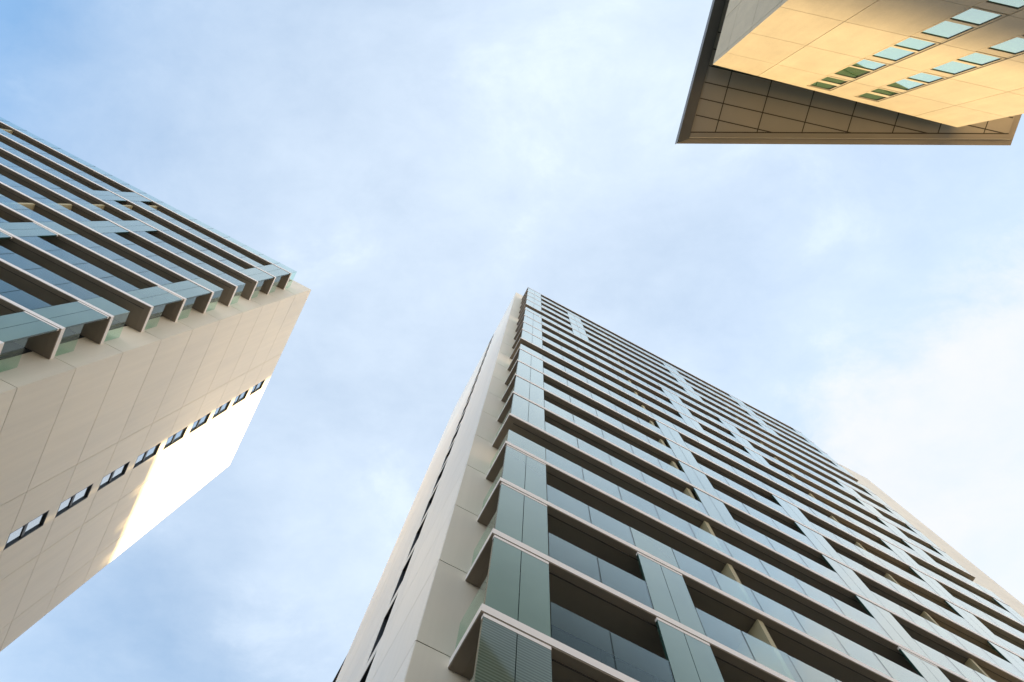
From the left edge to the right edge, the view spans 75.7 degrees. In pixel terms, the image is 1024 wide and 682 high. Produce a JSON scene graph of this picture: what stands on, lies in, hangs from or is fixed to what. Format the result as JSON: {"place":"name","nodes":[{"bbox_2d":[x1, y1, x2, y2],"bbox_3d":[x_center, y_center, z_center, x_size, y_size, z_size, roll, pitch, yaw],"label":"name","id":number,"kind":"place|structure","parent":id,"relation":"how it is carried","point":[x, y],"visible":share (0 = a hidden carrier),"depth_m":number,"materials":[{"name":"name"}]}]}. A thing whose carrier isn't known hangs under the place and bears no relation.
{"place":"outdoors","nodes":[
{"label":"outdoors","id":0,"kind":"place"},
{"bbox_2d":[0,117,310,651],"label":"apartment tower","id":1,"kind":"structure","parent":0,"point":[144,337],"depth_m":35.78,"materials":[{"name":"concrete"}]},
{"bbox_2d":[3,510,48,549],"bbox_3d":[-21.923,8.460,29.711,0.144,2.360,0.920,28,-79,-3],"label":"window","id":2,"kind":"structure","parent":1,"relation":"in","point":[33,525],"depth_m":29.78,"materials":[{"name":"glass"}]},
{"bbox_2d":[55,484,92,517],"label":"window","id":3,"kind":"structure","parent":1,"relation":"in","point":[83,494],"depth_m":32.86,"materials":[{"name":"glass"}]},
{"bbox_2d":[97,461,129,490],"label":"window","id":4,"kind":"structure","parent":1,"relation":"in","point":[119,472],"depth_m":35.94,"materials":[{"name":"glass"}]},
{"bbox_2d":[133,443,160,468],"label":"window","id":5,"kind":"structure","parent":1,"relation":"in","point":[151,452],"depth_m":38.99,"materials":[{"name":"glass"}]},
{"bbox_2d":[163,426,187,449],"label":"window","id":6,"kind":"structure","parent":1,"relation":"in","point":[174,438],"depth_m":42.09,"materials":[{"name":"glass"}]},
{"bbox_2d":[189,412,210,432],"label":"window","id":7,"kind":"structure","parent":1,"relation":"in","point":[203,420],"depth_m":45.15,"materials":[{"name":"glass"}]},
{"bbox_2d":[212,400,230,418],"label":"window","id":8,"kind":"structure","parent":1,"relation":"in","point":[221,409],"depth_m":48.15,"materials":[{"name":"glass"}]},
{"bbox_2d":[232,389,248,405],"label":"window","id":9,"kind":"structure","parent":1,"relation":"in","point":[242,396],"depth_m":51.25,"materials":[{"name":"glass"}]},
{"bbox_2d":[249,380,264,395],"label":"window","id":10,"kind":"structure","parent":1,"relation":"in","point":[258,386],"depth_m":54.31,"materials":[{"name":"glass"}]},
{"bbox_2d":[333,658,345,681],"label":"window","id":11,"kind":"structure","parent":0,"point":[336,676],"depth_m":43.53,"materials":[{"name":"grey glass"}]},
{"bbox_2d":[0,0,1023,681],"label":"sky","id":12,"kind":"structure","parent":0,"point":[418,167],"materials":[{"name":"blue"}]},
{"bbox_3d":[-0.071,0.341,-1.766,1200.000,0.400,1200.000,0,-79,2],"label":"ground","id":13,"kind":"structure","parent":0,"visible":0},
{"bbox_2d":[336,287,1023,681],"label":"apartment tower","id":14,"kind":"structure","parent":13,"relation":"on","point":[594,503],"depth_m":24.39,"materials":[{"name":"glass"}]},
{"bbox_2d":[360,655,374,681],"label":"window","id":15,"kind":"structure","parent":14,"relation":"in","point":[365,675],"depth_m":19.54,"materials":[{"name":"glass"}]},
{"bbox_2d":[368,594,397,660],"bbox_3d":[-4.076,9.329,21.424,0.224,2.400,1.200,28,-79,-3],"label":"window","id":16,"kind":"structure","parent":14,"relation":"in","point":[386,618],"depth_m":22.19,"materials":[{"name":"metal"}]},
{"bbox_2d":[389,550,413,604],"bbox_3d":[-3.954,8.742,24.465,0.224,2.400,1.200,28,-79,-3],"label":"window","id":17,"kind":"structure","parent":14,"relation":"in","point":[406,566],"depth_m":25.34,"materials":[{"name":"glass"}]},
{"bbox_2d":[407,513,427,557],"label":"window","id":18,"kind":"structure","parent":14,"relation":"in","point":[419,531],"depth_m":28.52,"materials":[{"name":"glass"}]},
{"bbox_2d":[421,486,437,521],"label":"window","id":19,"kind":"structure","parent":14,"relation":"in","point":[429,503],"depth_m":31.62,"materials":[{"name":"glass"}]},
{"bbox_2d":[431,463,445,494],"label":"window","id":20,"kind":"structure","parent":14,"relation":"in","point":[440,475],"depth_m":34.68,"materials":[{"name":"glass"}]},
{"bbox_2d":[441,442,453,468],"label":"window","id":21,"kind":"structure","parent":14,"relation":"in","point":[447,455],"depth_m":37.74,"materials":[{"name":"glass"}]},
{"bbox_2d":[449,424,460,447],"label":"window","id":22,"kind":"structure","parent":14,"relation":"in","point":[460,424],"depth_m":40.80,"materials":[{"name":"metal"}]},
{"bbox_2d":[675,0,1023,144],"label":"stone building","id":23,"kind":"structure","parent":13,"relation":"on","point":[892,72],"depth_m":26.39,"materials":[{"name":"stone"}]},
{"bbox_2d":[809,75,850,89],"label":"window","id":24,"kind":"structure","parent":23,"relation":"in","point":[827,82],"depth_m":27.98,"materials":[{"name":"green glass"}]},
{"bbox_2d":[828,58,889,80],"bbox_3d":[13.407,-10.557,25.548,1.012,3.002,0.144,13,-79,0],"label":"window","id":25,"kind":"structure","parent":23,"relation":"in","point":[863,67],"depth_m":25.47,"materials":[{"name":"green glass"}]},
{"bbox_2d":[857,87,901,100],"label":"window","id":26,"kind":"structure","parent":23,"relation":"in","point":[877,94],"depth_m":28.01,"materials":[{"name":"green glass"}]},
{"bbox_2d":[865,36,939,63],"bbox_3d":[13.286,-9.978,22.546,1.012,3.002,0.144,13,-79,0],"label":"window","id":27,"kind":"structure","parent":23,"relation":"in","point":[909,46],"depth_m":22.44,"materials":[{"name":"blue glass"}]},
{"bbox_2d":[880,71,947,92],"bbox_3d":[15.513,-10.077,25.556,1.012,3.002,0.144,13,-79,0],"label":"window","id":28,"kind":"structure","parent":23,"relation":"in","point":[920,79],"depth_m":25.47,"materials":[{"name":"blue glass"}]},
{"bbox_2d":[911,6,1007,42],"bbox_3d":[13.165,-9.396,19.534,1.012,3.002,0.144,13,-79,0],"label":"window","id":29,"kind":"structure","parent":23,"relation":"in","point":[969,19],"depth_m":19.40,"materials":[{"name":"blue glass"}]},
{"bbox_2d":[922,51,1005,77],"bbox_3d":[15.392,-9.497,22.554,1.012,3.002,0.144,13,-79,0],"label":"window","id":30,"kind":"structure","parent":23,"relation":"in","point":[974,60],"depth_m":22.45,"materials":[{"name":"blue glass"}]},
{"bbox_2d":[974,0,1023,13],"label":"window","id":31,"kind":"structure","parent":23,"relation":"in","point":[1003,6],"depth_m":17.62,"materials":[{"name":"blue glass"}]},
{"bbox_2d":[978,34,1023,57],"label":"window","id":32,"kind":"structure","parent":23,"relation":"in","point":[1014,46],"depth_m":20.35,"materials":[{"name":"blue glass"}]}
]}

